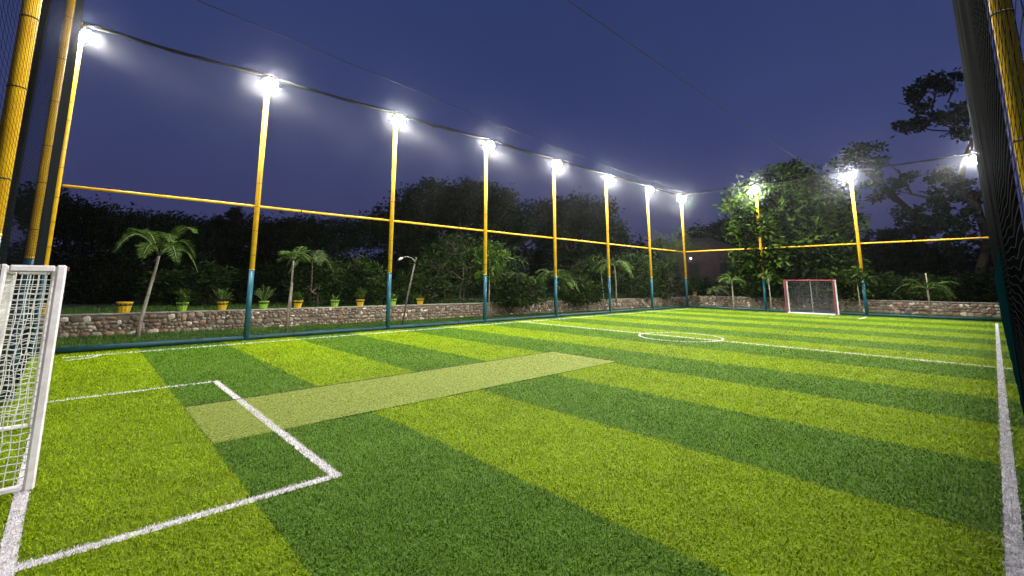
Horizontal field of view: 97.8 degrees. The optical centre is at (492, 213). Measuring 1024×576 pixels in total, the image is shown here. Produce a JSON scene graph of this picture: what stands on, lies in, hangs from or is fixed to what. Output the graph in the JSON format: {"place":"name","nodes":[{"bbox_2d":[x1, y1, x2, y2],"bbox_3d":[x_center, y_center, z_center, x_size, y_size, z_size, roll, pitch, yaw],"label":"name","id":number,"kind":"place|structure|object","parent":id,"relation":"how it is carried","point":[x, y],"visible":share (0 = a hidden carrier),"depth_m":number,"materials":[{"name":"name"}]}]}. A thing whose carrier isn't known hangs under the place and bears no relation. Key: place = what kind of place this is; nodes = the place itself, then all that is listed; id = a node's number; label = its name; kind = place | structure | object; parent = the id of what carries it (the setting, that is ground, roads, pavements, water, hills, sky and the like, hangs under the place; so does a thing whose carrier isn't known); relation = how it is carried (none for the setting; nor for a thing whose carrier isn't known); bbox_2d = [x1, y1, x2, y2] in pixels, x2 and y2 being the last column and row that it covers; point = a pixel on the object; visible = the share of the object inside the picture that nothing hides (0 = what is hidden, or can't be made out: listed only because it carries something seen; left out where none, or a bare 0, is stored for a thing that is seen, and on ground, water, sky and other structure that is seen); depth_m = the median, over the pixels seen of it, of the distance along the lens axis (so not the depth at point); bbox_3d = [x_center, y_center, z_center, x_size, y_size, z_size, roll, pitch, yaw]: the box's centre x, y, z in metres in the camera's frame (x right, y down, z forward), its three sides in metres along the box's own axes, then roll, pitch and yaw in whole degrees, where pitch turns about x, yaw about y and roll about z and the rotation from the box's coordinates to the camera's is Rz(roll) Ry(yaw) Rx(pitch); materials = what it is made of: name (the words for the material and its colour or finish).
{"place":"outdoors","nodes":[
{"label":"outdoors","id":0,"kind":"place"},
{"bbox_2d":[3,318,466,357],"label":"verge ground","id":1,"kind":"structure","parent":0,"point":[182,336],"depth_m":12.61,"materials":[{"name":"green plant"}]},
{"bbox_2d":[112,226,198,338],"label":"palm tree","id":2,"kind":"object","parent":1,"relation":"on","point":[168,246],"visible":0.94,"depth_m":12.64,"materials":[{"name":"green plant"}]},
{"bbox_2d":[277,246,310,332],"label":"palm tree","id":3,"kind":"object","parent":1,"relation":"on","point":[289,254],"visible":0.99,"depth_m":13.66,"materials":[{"name":"green plant"}]},
{"bbox_2d":[1,305,689,356],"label":"verge grass","id":4,"kind":"structure","parent":1,"relation":"on","point":[131,337],"depth_m":13.62,"materials":[{"name":"green plant"}]},
{"bbox_2d":[471,240,519,318],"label":"sapling","id":5,"kind":"object","parent":1,"relation":"on","point":[494,265],"visible":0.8,"depth_m":19.30,"materials":[{"name":"green plant"}]},
{"bbox_2d":[589,253,620,309],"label":"sapling","id":6,"kind":"object","parent":1,"relation":"on","point":[601,264],"visible":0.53,"depth_m":25.19,"materials":[{"name":"green plant"}]},
{"bbox_2d":[9,285,964,315],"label":"garden ground","id":7,"kind":"structure","parent":0,"point":[66,304],"depth_m":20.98,"materials":[{"name":"green plant"}]},
{"bbox_2d":[12,261,87,303],"bbox_3d":[-19.665,3.010,19.067,4.216,2.114,3.187,2,-9,-8],"label":"bush","id":8,"kind":"object","parent":7,"relation":"on","point":[69,276],"visible":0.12,"depth_m":19.24,"materials":[{"name":"green plant"}]},
{"bbox_2d":[6,181,156,298],"bbox_3d":[-22.306,1.407,23.630,7.937,6.556,8.153,8,-12,-41],"label":"wild hedge tree","id":9,"kind":"object","parent":7,"relation":"on","point":[69,211],"visible":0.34,"depth_m":22.98,"materials":[{"name":"green plant"}]},
{"bbox_2d":[59,202,229,300],"bbox_3d":[-17.161,2.011,22.641,7.600,5.117,6.480,8,-12,-41],"label":"wild hedge tree","id":10,"kind":"object","parent":7,"relation":"on","point":[131,221],"visible":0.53,"depth_m":21.96,"materials":[{"name":"green plant"}]},
{"bbox_2d":[133,264,195,306],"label":"bush","id":11,"kind":"object","parent":7,"relation":"on","point":[159,286],"visible":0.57,"depth_m":18.36,"materials":[{"name":"green plant"}]},
{"bbox_2d":[138,209,264,288],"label":"wild hedge tree","id":12,"kind":"object","parent":7,"relation":"on","point":[222,237],"visible":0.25,"depth_m":29.25,"materials":[{"name":"green plant"}]},
{"bbox_2d":[164,259,239,306],"bbox_3d":[-11.791,2.883,18.180,2.714,2.228,2.332,-1,-9,8],"label":"bush","id":13,"kind":"object","parent":7,"relation":"on","point":[211,281],"visible":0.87,"depth_m":17.91,"materials":[{"name":"green plant"}]},
{"bbox_2d":[224,206,245,269],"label":"columnar tree","id":14,"kind":"object","parent":7,"relation":"on","point":[231,215],"visible":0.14,"depth_m":41.71,"materials":[{"name":"green plant"}]},
{"bbox_2d":[213,266,285,304],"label":"bush","id":15,"kind":"object","parent":7,"relation":"on","point":[238,293],"visible":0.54,"depth_m":19.64,"materials":[{"name":"green plant"}]},
{"bbox_2d":[201,208,327,287],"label":"wild hedge tree","id":16,"kind":"object","parent":7,"relation":"on","point":[278,226],"visible":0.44,"depth_m":29.66,"materials":[{"name":"green plant"}]},
{"bbox_2d":[243,261,308,303],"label":"bush","id":17,"kind":"object","parent":7,"relation":"on","point":[280,286],"visible":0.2,"depth_m":20.64,"materials":[{"name":"green plant"}]},
{"bbox_2d":[285,250,335,306],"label":"palm tree","id":18,"kind":"object","parent":7,"relation":"on","point":[322,258],"visible":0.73,"depth_m":18.02,"materials":[{"name":"green plant"}]},
{"bbox_2d":[278,256,358,306],"bbox_3d":[-7.126,2.895,18.555,3.430,2.386,2.380,0,-9,0],"label":"bush","id":19,"kind":"object","parent":7,"relation":"on","point":[318,278],"visible":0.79,"depth_m":18.29,"materials":[{"name":"green plant"}]},
{"bbox_2d":[267,209,399,298],"bbox_3d":[-9.039,2.360,25.612,7.434,5.412,7.464,8,-12,-41],"label":"feathery tree","id":20,"kind":"object","parent":7,"relation":"on","point":[336,248],"visible":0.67,"depth_m":25.16,"materials":[{"name":"green plant"}]},
{"bbox_2d":[324,253,392,305],"bbox_3d":[-5.746,2.959,19.256,3.603,2.454,2.522,-2,-9,15],"label":"bush","id":21,"kind":"object","parent":7,"relation":"on","point":[365,275],"visible":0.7,"depth_m":18.90,"materials":[{"name":"green plant"}]},
{"bbox_2d":[356,263,410,303],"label":"bush","id":22,"kind":"object","parent":7,"relation":"on","point":[396,272],"visible":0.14,"depth_m":21.31,"materials":[{"name":"green plant"}]},
{"bbox_2d":[382,265,452,304],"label":"bush","id":23,"kind":"object","parent":7,"relation":"on","point":[419,290],"visible":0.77,"depth_m":19.78,"materials":[{"name":"green plant"}]},
{"bbox_2d":[408,232,501,302],"bbox_3d":[-1.777,2.587,21.172,4.471,3.681,3.330,1,-9,-5],"label":"bush","id":24,"kind":"object","parent":7,"relation":"on","point":[459,254],"visible":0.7,"depth_m":20.90,"materials":[{"name":"green plant"}]},
{"bbox_2d":[370,174,542,298],"bbox_3d":[-2.644,1.417,27.711,9.767,7.988,9.440,8,-12,-41],"label":"broad tree","id":25,"kind":"object","parent":7,"relation":"on","point":[433,206],"visible":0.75,"depth_m":26.95,"materials":[{"name":"green plant"}]},
{"bbox_2d":[460,243,528,302],"bbox_3d":[0.120,2.915,21.622,3.489,3.191,2.673,-1,-9,6],"label":"bush","id":26,"kind":"object","parent":7,"relation":"on","point":[506,272],"visible":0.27,"depth_m":21.24,"materials":[{"name":"green plant"}]},
{"bbox_2d":[8,232,992,291],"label":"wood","id":27,"kind":"object","parent":7,"relation":"on","point":[967,265],"visible":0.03,"depth_m":52.71,"materials":[{"name":"green plant"}]},
{"bbox_2d":[490,269,552,309],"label":"bush","id":28,"kind":"object","parent":7,"relation":"on","point":[529,290],"visible":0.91,"depth_m":20.32,"materials":[{"name":"green plant"}]},
{"bbox_2d":[535,269,579,305],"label":"palm tree","id":29,"kind":"object","parent":7,"relation":"on","point":[561,274],"visible":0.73,"depth_m":21.82,"materials":[{"name":"green plant"}]},
{"bbox_2d":[510,185,639,290],"bbox_3d":[5.876,2.080,31.661,8.191,7.968,7.543,8,-12,-41],"label":"broad tree","id":30,"kind":"object","parent":7,"relation":"on","point":[567,216],"visible":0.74,"depth_m":30.84,"materials":[{"name":"green plant"}]},
{"bbox_2d":[549,277,607,305],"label":"bush","id":31,"kind":"object","parent":7,"relation":"on","point":[572,295],"visible":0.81,"depth_m":23.50,"materials":[{"name":"green plant"}]},
{"bbox_2d":[566,254,624,299],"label":"bush","id":32,"kind":"object","parent":7,"relation":"on","point":[589,269],"visible":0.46,"depth_m":26.28,"materials":[{"name":"green plant"}]},
{"bbox_2d":[592,260,633,303],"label":"palm tree","id":33,"kind":"object","parent":7,"relation":"on","point":[626,266],"visible":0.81,"depth_m":24.82,"materials":[{"name":"green plant"}]},
{"bbox_2d":[611,249,661,301],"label":"bush","id":34,"kind":"object","parent":7,"relation":"on","point":[634,258],"visible":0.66,"depth_m":28.16,"materials":[{"name":"green plant"}]},
{"bbox_2d":[636,256,688,300],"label":"bush","id":35,"kind":"object","parent":7,"relation":"on","point":[670,285],"visible":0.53,"depth_m":29.49,"materials":[{"name":"green plant"}]},
{"bbox_2d":[642,227,716,296],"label":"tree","id":36,"kind":"object","parent":7,"relation":"on","point":[672,255],"visible":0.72,"depth_m":32.25,"materials":[{"name":"green plant"}]},
{"bbox_2d":[655,238,740,294],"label":"house","id":37,"kind":"structure","parent":7,"relation":"on","point":[710,272],"depth_m":39.44,"materials":[{"name":"pink paint"}]},
{"bbox_2d":[688,262,699,275],"bbox_3d":[17.725,4.911,39.279,0.980,1.200,0.080,0,-9,0],"label":"window","id":38,"kind":"structure","parent":37,"relation":"in","point":[691,265],"depth_m":39.29,"materials":[{"name":"grey glass"}]},
{"bbox_2d":[675,274,720,296],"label":"bush","id":39,"kind":"object","parent":7,"relation":"on","point":[705,282],"visible":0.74,"depth_m":32.33,"materials":[{"name":"green plant"}]},
{"bbox_2d":[676,214,752,256],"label":"round tree","id":40,"kind":"object","parent":7,"relation":"on","point":[708,230],"visible":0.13,"depth_m":44.44,"materials":[{"name":"green plant"}]},
{"bbox_2d":[718,267,760,296],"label":"bush","id":41,"kind":"object","parent":7,"relation":"on","point":[735,291],"visible":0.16,"depth_m":30.73,"materials":[{"name":"green plant"}]},
{"bbox_2d":[736,265,786,300],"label":"bush","id":42,"kind":"object","parent":7,"relation":"on","point":[753,288],"visible":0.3,"depth_m":27.97,"materials":[{"name":"green plant"}]},
{"bbox_2d":[712,156,872,303],"bbox_3d":[18.413,0.909,27.373,8.306,9.104,7.302,8,-12,-41],"label":"leafy tree","id":43,"kind":"object","parent":7,"relation":"on","point":[753,261],"visible":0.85,"depth_m":26.68,"materials":[{"name":"green plant"}]},
{"bbox_2d":[771,265,841,305],"bbox_3d":[18.932,4.256,26.829,3.655,2.434,3.019,0,-9,0],"label":"bush","id":44,"kind":"object","parent":7,"relation":"on","point":[802,289],"visible":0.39,"depth_m":26.41,"materials":[{"name":"green plant"}]},
{"bbox_2d":[812,250,890,303],"bbox_3d":[20.222,3.648,25.331,3.884,3.125,2.876,1,-9,-6],"label":"bush","id":45,"kind":"object","parent":7,"relation":"on","point":[852,288],"visible":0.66,"depth_m":25.07,"materials":[{"name":"green plant"}]},
{"bbox_2d":[857,271,920,300],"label":"bush","id":46,"kind":"object","parent":7,"relation":"on","point":[887,278],"visible":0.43,"depth_m":25.01,"materials":[{"name":"green plant"}]},
{"bbox_2d":[834,140,964,283],"bbox_3d":[27.869,0.561,31.354,7.878,11.736,5.303,2,-9,-8],"label":"leaning tree","id":47,"kind":"object","parent":7,"relation":"on","point":[895,259],"visible":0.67,"depth_m":30.52,"materials":[{"name":"green plant"}]},
{"bbox_2d":[823,67,990,283],"bbox_3d":[24.156,-1.606,25.075,9.311,13.844,3.671,1,-9,-3],"label":"tall open tree","id":48,"kind":"object","parent":7,"relation":"on","point":[956,116],"visible":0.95,"depth_m":25.06,"materials":[{"name":"green plant"}]},
{"bbox_2d":[889,272,961,301],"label":"bush","id":49,"kind":"object","parent":7,"relation":"on","point":[923,293],"visible":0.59,"depth_m":24.01,"materials":[{"name":"green plant"}]},
{"bbox_2d":[929,272,997,302],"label":"bush","id":50,"kind":"object","parent":7,"relation":"on","point":[968,293],"visible":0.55,"depth_m":23.39,"materials":[{"name":"green plant"}]},
{"bbox_2d":[957,265,998,302],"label":"bush","id":51,"kind":"object","parent":7,"relation":"on","point":[988,275],"visible":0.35,"depth_m":23.27,"materials":[{"name":"green plant"}]},
{"bbox_2d":[0,308,1023,575],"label":"turf field","id":52,"kind":"structure","parent":0,"point":[336,564],"depth_m":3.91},
{"bbox_2d":[0,430,30,575],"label":"goal line","id":53,"kind":"object","parent":52,"relation":"on","point":[9,547],"visible":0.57,"depth_m":2.87,"materials":[{"name":"white paint"}]},
{"bbox_2d":[0,0,41,242],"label":"floodlight pole","id":54,"kind":"object","parent":52,"relation":"on","point":[8,92],"visible":0.77,"depth_m":3.22,"materials":[{"name":"yellow metal"}]},
{"bbox_2d":[0,0,84,408],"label":"side net","id":55,"kind":"object","parent":54,"relation":"attached to","point":[55,156],"visible":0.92,"depth_m":5.77,"materials":[{"name":"black fabric"}]},
{"bbox_2d":[0,264,68,495],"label":"football goal","id":56,"kind":"object","parent":52,"relation":"on","point":[40,390],"visible":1,"depth_m":3.55,"materials":[{"name":"white metal"}]},
{"bbox_2d":[0,0,75,400],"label":"floodlight pole","id":57,"kind":"object","parent":52,"relation":"on","point":[14,397],"visible":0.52,"depth_m":6.42,"materials":[{"name":"yellow metal"}]},
{"bbox_2d":[29,22,90,356],"bbox_3d":[-9.665,-0.727,9.933,0.323,7.600,0.366,-4,-10,24],"label":"floodlight pole","id":58,"kind":"object","parent":52,"relation":"on","point":[84,36],"visible":0.62,"depth_m":9.97,"materials":[{"name":"yellow metal"}]},
{"bbox_2d":[48,380,210,402],"bbox_3d":[-5.206,2.574,6.484,1.947,0.025,0.118,8,-12,-41],"label":"box line","id":59,"kind":"object","parent":52,"relation":"on","point":[129,391],"visible":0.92,"depth_m":6.46,"materials":[{"name":"white paint"}]},
{"bbox_2d":[15,475,330,571],"bbox_3d":[-2.008,2.067,3.078,1.845,0.022,0.128,8,-12,-41],"label":"box line","id":60,"kind":"object","parent":52,"relation":"on","point":[44,559],"visible":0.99,"depth_m":2.91,"materials":[{"name":"white paint"}]},
{"bbox_2d":[240,77,280,341],"bbox_3d":[-6.566,-0.311,12.521,0.658,7.600,0.498,8,-12,-41],"label":"floodlight pole","id":61,"kind":"object","parent":52,"relation":"on","point":[268,85],"visible":0.97,"depth_m":12.58,"materials":[{"name":"yellow metal"}]},
{"bbox_2d":[63,184,682,251],"bbox_3d":[1.562,0.977,20.017,30.234,0.082,0.082,8,-12,-41],"label":"rail","id":62,"kind":"object","parent":61,"relation":"attached to","point":[172,197],"visible":0.92,"depth_m":13.33,"materials":[{"name":"yellow metal"}]},
{"bbox_2d":[83,22,683,195],"bbox_3d":[1.741,-2.770,20.420,30.386,0.272,0.130,8,-12,-41],"label":"net rope","id":63,"kind":"object","parent":61,"relation":"attached to","point":[106,30],"visible":0.98,"depth_m":14.02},
{"bbox_2d":[213,380,341,478],"bbox_3d":[-2.871,2.422,5.420,0.136,0.024,4.781,8,-12,-41],"label":"box line","id":64,"kind":"object","parent":52,"relation":"on","point":[317,461],"visible":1,"depth_m":4.58,"materials":[{"name":"white paint"}]},
{"bbox_2d":[36,306,687,354],"bbox_3d":[1.580,4.535,19.428,30.234,0.135,0.134,8,-12,-41],"label":"ground rail","id":65,"kind":"object","parent":52,"relation":"on","point":[160,343],"visible":0.96,"depth_m":12.83,"materials":[{"name":"metal"}]},
{"bbox_2d":[65,308,687,357],"bbox_3d":[1.779,4.500,18.754,28.820,0.027,0.159,8,-12,-41],"label":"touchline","id":66,"kind":"object","parent":52,"relation":"on","point":[316,337],"visible":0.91,"depth_m":12.26,"materials":[{"name":"white paint"}]},
{"bbox_2d":[385,114,404,330],"bbox_3d":[-3.403,0.139,15.338,0.658,7.600,0.498,8,-12,-41],"label":"floodlight pole","id":67,"kind":"object","parent":52,"relation":"on","point":[397,120],"visible":0.98,"depth_m":15.40,"materials":[{"name":"yellow metal"}]},
{"bbox_2d":[186,352,615,443],"bbox_3d":[-0.682,2.754,7.411,7.170,0.001,1.715,8,-12,-41],"label":"cricket mat","id":68,"kind":"object","parent":52,"relation":"on","point":[360,396],"visible":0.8,"depth_m":6.32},
{"bbox_2d":[180,352,614,443],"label":"mat fibres","id":69,"kind":"object","parent":68,"relation":"on","point":[503,376],"visible":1,"depth_m":6.33,"materials":[{"name":"plastic"}]},
{"bbox_2d":[185,351,616,423],"bbox_3d":[-0.672,2.751,7.422,7.200,0.013,1.739,8,-12,-41],"label":"mat seam","id":70,"kind":"object","parent":68,"relation":"on","point":[401,374],"visible":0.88,"depth_m":6.87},
{"bbox_2d":[480,140,493,322],"bbox_3d":[-0.209,0.594,18.182,0.658,7.600,0.498,8,-12,-41],"label":"floodlight pole","id":71,"kind":"object","parent":52,"relation":"on","point":[488,145],"visible":0.98,"depth_m":18.23,"materials":[{"name":"yellow metal"}]},
{"bbox_2d":[549,159,560,317],"bbox_3d":[3.036,1.056,21.071,0.658,7.600,0.498,8,-12,-41],"label":"floodlight pole","id":72,"kind":"object","parent":52,"relation":"on","point":[556,164],"visible":0.96,"depth_m":21.16,"materials":[{"name":"yellow metal"}]},
{"bbox_2d":[602,174,612,313],"bbox_3d":[6.304,1.522,23.981,0.658,7.600,0.498,8,-12,-41],"label":"floodlight pole","id":73,"kind":"object","parent":52,"relation":"on","point":[608,178],"visible":0.96,"depth_m":24.05,"materials":[{"name":"yellow metal"}]},
{"bbox_2d":[645,186,653,310],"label":"floodlight pole","id":74,"kind":"object","parent":52,"relation":"on","point":[648,189],"visible":0.99,"depth_m":27.00,"materials":[{"name":"yellow metal"}]},
{"bbox_2d":[43,27,687,351],"bbox_3d":[1.670,0.876,19.913,30.181,7.507,0.061,8,-12,-41],"label":"side net","id":75,"kind":"object","parent":74,"relation":"attached to","point":[505,308],"visible":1,"depth_m":13.88,"materials":[{"name":"black fabric"}]},
{"bbox_2d":[679,196,689,307],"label":"floodlight pole","id":76,"kind":"object","parent":52,"relation":"on","point":[682,199],"visible":0.94,"depth_m":29.98,"materials":[{"name":"yellow metal"}]},
{"bbox_2d":[683,155,1000,320],"bbox_3d":[17.478,1.723,24.865,0.061,7.506,13.681,8,-12,-41],"label":"side net","id":77,"kind":"object","parent":76,"relation":"attached to","point":[849,241],"visible":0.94,"depth_m":23.13,"materials":[{"name":"black fabric"}]},
{"bbox_2d":[716,274,745,310],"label":"palm tree","id":78,"kind":"object","parent":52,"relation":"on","point":[738,280],"visible":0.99,"depth_m":26.66,"materials":[{"name":"green plant"}]},
{"bbox_2d":[751,185,767,311],"bbox_3d":[15.899,1.966,26.534,0.498,7.600,0.658,8,-12,-41],"label":"floodlight pole","id":79,"kind":"object","parent":52,"relation":"on","point":[754,188],"visible":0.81,"depth_m":26.53,"materials":[{"name":"yellow metal"}]},
{"bbox_2d":[686,237,988,251],"bbox_3d":[17.597,1.823,24.958,0.082,0.083,13.734,8,-12,-41],"label":"rail","id":80,"kind":"object","parent":79,"relation":"attached to","point":[854,243],"visible":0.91,"depth_m":23.03,"materials":[{"name":"yellow metal"}]},
{"bbox_2d":[524,321,1010,368],"bbox_3d":[5.637,3.691,13.372,0.152,0.027,13.155,8,-12,-41],"label":"halfway line","id":81,"kind":"object","parent":52,"relation":"on","point":[781,346],"visible":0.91,"depth_m":11.47,"materials":[{"name":"white paint"}]},
{"bbox_2d":[783,280,839,314],"bbox_3d":[17.194,4.505,24.123,0.569,1.823,2.295,8,-12,-41],"label":"football goal","id":82,"kind":"object","parent":52,"relation":"on","point":[787,294],"visible":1,"depth_m":24.21,"materials":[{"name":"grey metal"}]},
{"bbox_2d":[688,306,1001,321],"bbox_3d":[17.537,5.380,24.373,0.134,0.135,13.734,8,-12,-41],"label":"ground rail","id":83,"kind":"object","parent":52,"relation":"on","point":[916,316],"visible":0.89,"depth_m":22.51,"materials":[{"name":"teal metal"}]},
{"bbox_2d":[842,171,868,315],"bbox_3d":[18.966,1.464,23.169,0.498,7.600,0.658,8,-12,-41],"label":"floodlight pole","id":84,"kind":"object","parent":52,"relation":"on","point":[849,175],"visible":0.93,"depth_m":23.29,"materials":[{"name":"yellow metal"}]},
{"bbox_2d":[682,152,974,194],"bbox_3d":[17.495,-1.963,25.323,0.105,0.266,13.726,8,-12,-41],"label":"net rope","id":85,"kind":"object","parent":84,"relation":"attached to","point":[838,172],"visible":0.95,"depth_m":23.98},
{"bbox_2d":[197,0,682,192],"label":"overhead cable","id":86,"kind":"object","parent":85,"relation":"attached to","point":[398,83],"visible":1,"depth_m":13.13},
{"bbox_2d":[567,0,819,173],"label":"overhead cable","id":87,"kind":"object","parent":85,"relation":"attached to","point":[674,74],"visible":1,"depth_m":12.92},
{"bbox_2d":[952,0,1023,397],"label":"side net","id":88,"kind":"object","parent":85,"relation":"hanging from","point":[996,173],"visible":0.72,"depth_m":2.18,"materials":[{"name":"black fabric"}]},
{"bbox_2d":[995,249,1023,414],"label":"shade cloth","id":89,"kind":"object","parent":88,"relation":"attached to","point":[1003,301],"visible":1,"depth_m":5.40,"materials":[{"name":"fabric"}]},
{"bbox_2d":[841,264,879,315],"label":"sapling","id":90,"kind":"object","parent":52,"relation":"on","point":[857,272],"visible":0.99,"depth_m":22.67,"materials":[{"name":"green plant"}]},
{"bbox_2d":[989,0,1023,199],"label":"floodlight pole","id":91,"kind":"object","parent":52,"relation":"on","point":[1021,67],"visible":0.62,"depth_m":2.24,"materials":[{"name":"yellow metal"}]},
{"bbox_2d":[995,323,1023,575],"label":"touchline","id":92,"kind":"object","parent":52,"relation":"on","point":[1013,546],"visible":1,"depth_m":3.48,"materials":[{"name":"white paint"}]},
{"bbox_2d":[0,0,1023,273],"label":"sky","id":93,"kind":"structure","parent":0,"point":[815,78],"materials":[{"name":"blue"}]},
{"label":"verge ground","id":94,"kind":"structure","parent":0,"visible":0},
{"bbox_2d":[706,285,729,301],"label":"palm tree","id":95,"kind":"object","parent":94,"relation":"on","point":[714,289],"visible":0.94,"depth_m":28.61,"materials":[{"name":"green plant"}]},
{"bbox_2d":[795,268,836,304],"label":"palm tree","id":96,"kind":"object","parent":94,"relation":"on","point":[820,278],"visible":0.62,"depth_m":25.71,"materials":[{"name":"green plant"}]},
{"bbox_2d":[692,305,1000,321],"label":"verge grass","id":97,"kind":"structure","parent":94,"relation":"on","point":[884,313],"depth_m":23.18,"materials":[{"name":"green plant"}]},
{"bbox_2d":[895,273,959,315],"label":"palm tree","id":98,"kind":"object","parent":94,"relation":"on","point":[935,287],"visible":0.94,"depth_m":21.69,"materials":[{"name":"green plant"}]},
{"label":"ground","id":99,"kind":"structure","parent":0,"visible":0},
{"bbox_2d":[4,297,685,340],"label":"stone wall","id":100,"kind":"structure","parent":99,"relation":"on","point":[188,319],"depth_m":15.43,"materials":[{"name":"grey stone"}]},
{"bbox_2d":[116,302,133,312],"bbox_3d":[-10.773,2.742,13.040,0.406,0.311,0.406,-5,-10,33],"label":"flower pot","id":101,"kind":"object","parent":100,"relation":"on","point":[124,306],"visible":0.91,"depth_m":12.92,"materials":[{"name":"ceramic"}]},
{"bbox_2d":[176,288,191,310],"bbox_3d":[-9.632,2.666,13.915,0.500,0.740,0.565,2,-9,-13],"label":"flower pot","id":102,"kind":"object","parent":100,"relation":"on","point":[182,300],"visible":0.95,"depth_m":13.80,"materials":[{"name":"plant"}]},
{"bbox_2d":[212,288,232,309],"bbox_3d":[-8.785,2.779,14.544,0.591,0.717,0.546,-2,-9,12],"label":"flower pot","id":103,"kind":"object","parent":100,"relation":"on","point":[223,298],"visible":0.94,"depth_m":14.45,"materials":[{"name":"plant"}]},
{"bbox_2d":[253,285,275,308],"bbox_3d":[-7.805,2.830,15.261,0.713,0.844,0.809,1,-9,-2],"label":"flower pot","id":104,"kind":"object","parent":100,"relation":"on","point":[263,302],"visible":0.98,"depth_m":15.12,"materials":[{"name":"plant"}]},
{"bbox_2d":[688,296,1000,317],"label":"stone wall","id":105,"kind":"structure","parent":99,"relation":"on","point":[916,307],"depth_m":24.34,"materials":[{"name":"grey stone"}]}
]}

